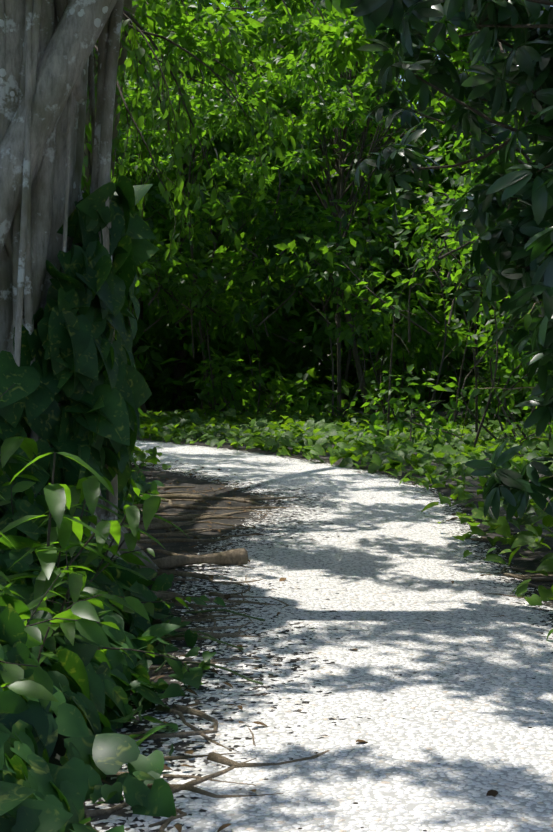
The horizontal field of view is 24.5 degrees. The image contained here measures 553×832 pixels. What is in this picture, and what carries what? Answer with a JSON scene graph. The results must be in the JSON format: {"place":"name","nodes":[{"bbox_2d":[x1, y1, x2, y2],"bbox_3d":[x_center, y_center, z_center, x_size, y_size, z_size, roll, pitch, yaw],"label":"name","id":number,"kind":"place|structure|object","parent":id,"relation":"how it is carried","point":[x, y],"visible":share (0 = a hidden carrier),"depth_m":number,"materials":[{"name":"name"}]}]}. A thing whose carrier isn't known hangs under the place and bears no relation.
{"place":"outdoors","nodes":[
{"label":"outdoors","id":0,"kind":"place"},
{"bbox_2d":[82,0,131,190],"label":"fig stem","id":1,"kind":"object","parent":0,"point":[128,5],"visible":0.02,"depth_m":12.17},
{"bbox_2d":[84,438,552,831],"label":"shell path","id":2,"kind":"structure","parent":0,"point":[445,712],"depth_m":6.60,"materials":[{"name":"white gravel"}]},
{"bbox_2d":[138,609,264,720],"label":"plant stems","id":3,"kind":"object","parent":2,"relation":"on","point":[194,663],"visible":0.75,"depth_m":6.95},
{"bbox_2d":[101,451,497,831],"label":"fallen leaves","id":4,"kind":"object","parent":2,"relation":"on","point":[493,793],"visible":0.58,"depth_m":8.45,"materials":[{"name":"brown plant"}]},
{"bbox_2d":[83,483,552,831],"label":"surface roots","id":5,"kind":"object","parent":2,"relation":"on","point":[238,556],"visible":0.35,"depth_m":8.92,"materials":[{"name":"brown plant"}]},
{"bbox_2d":[136,363,552,556],"bbox_3d":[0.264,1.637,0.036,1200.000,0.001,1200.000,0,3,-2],"label":"ground","id":6,"kind":"structure","parent":0,"point":[545,550],"depth_m":18.02,"materials":[{"name":"soil"}]},
{"bbox_2d":[42,599,79,765],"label":"pothos mound stems","id":7,"kind":"object","parent":6,"relation":"on","point":[59,751],"depth_m":5.10,"materials":[{"name":"plant"}]},
{"bbox_2d":[0,436,185,650],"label":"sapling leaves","id":8,"kind":"object","parent":7,"relation":"on","point":[68,530],"visible":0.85,"depth_m":6.47,"materials":[{"name":"green plant"}]},
{"bbox_2d":[0,175,225,831],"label":"pothos vine leaves","id":9,"kind":"object","parent":6,"relation":"on","point":[84,372],"visible":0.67,"depth_m":7.68,"materials":[{"name":"green plant"}]},
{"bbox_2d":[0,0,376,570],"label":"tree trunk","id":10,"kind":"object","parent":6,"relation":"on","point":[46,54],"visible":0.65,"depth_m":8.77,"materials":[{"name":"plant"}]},
{"bbox_2d":[0,0,552,688],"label":"foliage","id":11,"kind":"object","parent":6,"relation":"on","point":[325,56],"depth_m":29.34,"materials":[{"name":"green plant"}]},
{"bbox_2d":[0,0,552,709],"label":"tree leaves","id":12,"kind":"object","parent":6,"relation":"on","point":[40,686],"visible":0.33,"depth_m":10.18,"materials":[{"name":"green plant"}]},
{"bbox_2d":[130,407,552,639],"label":"ground cover plants","id":13,"kind":"object","parent":6,"relation":"on","point":[314,437],"visible":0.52,"depth_m":20.32,"materials":[{"name":"green plant"}]},
{"bbox_2d":[475,301,552,509],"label":"shrub stems","id":14,"kind":"object","parent":6,"relation":"on","point":[519,387],"visible":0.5,"depth_m":9.51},
{"bbox_2d":[312,0,552,522],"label":"tree foliage","id":15,"kind":"object","parent":14,"relation":"on","point":[529,243],"visible":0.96,"depth_m":9.69,"materials":[{"name":"green plant"}]},
{"bbox_2d":[169,2,552,355],"label":"sky","id":16,"kind":"structure","parent":0,"point":[196,2],"materials":[{"name":"white"}]}
]}

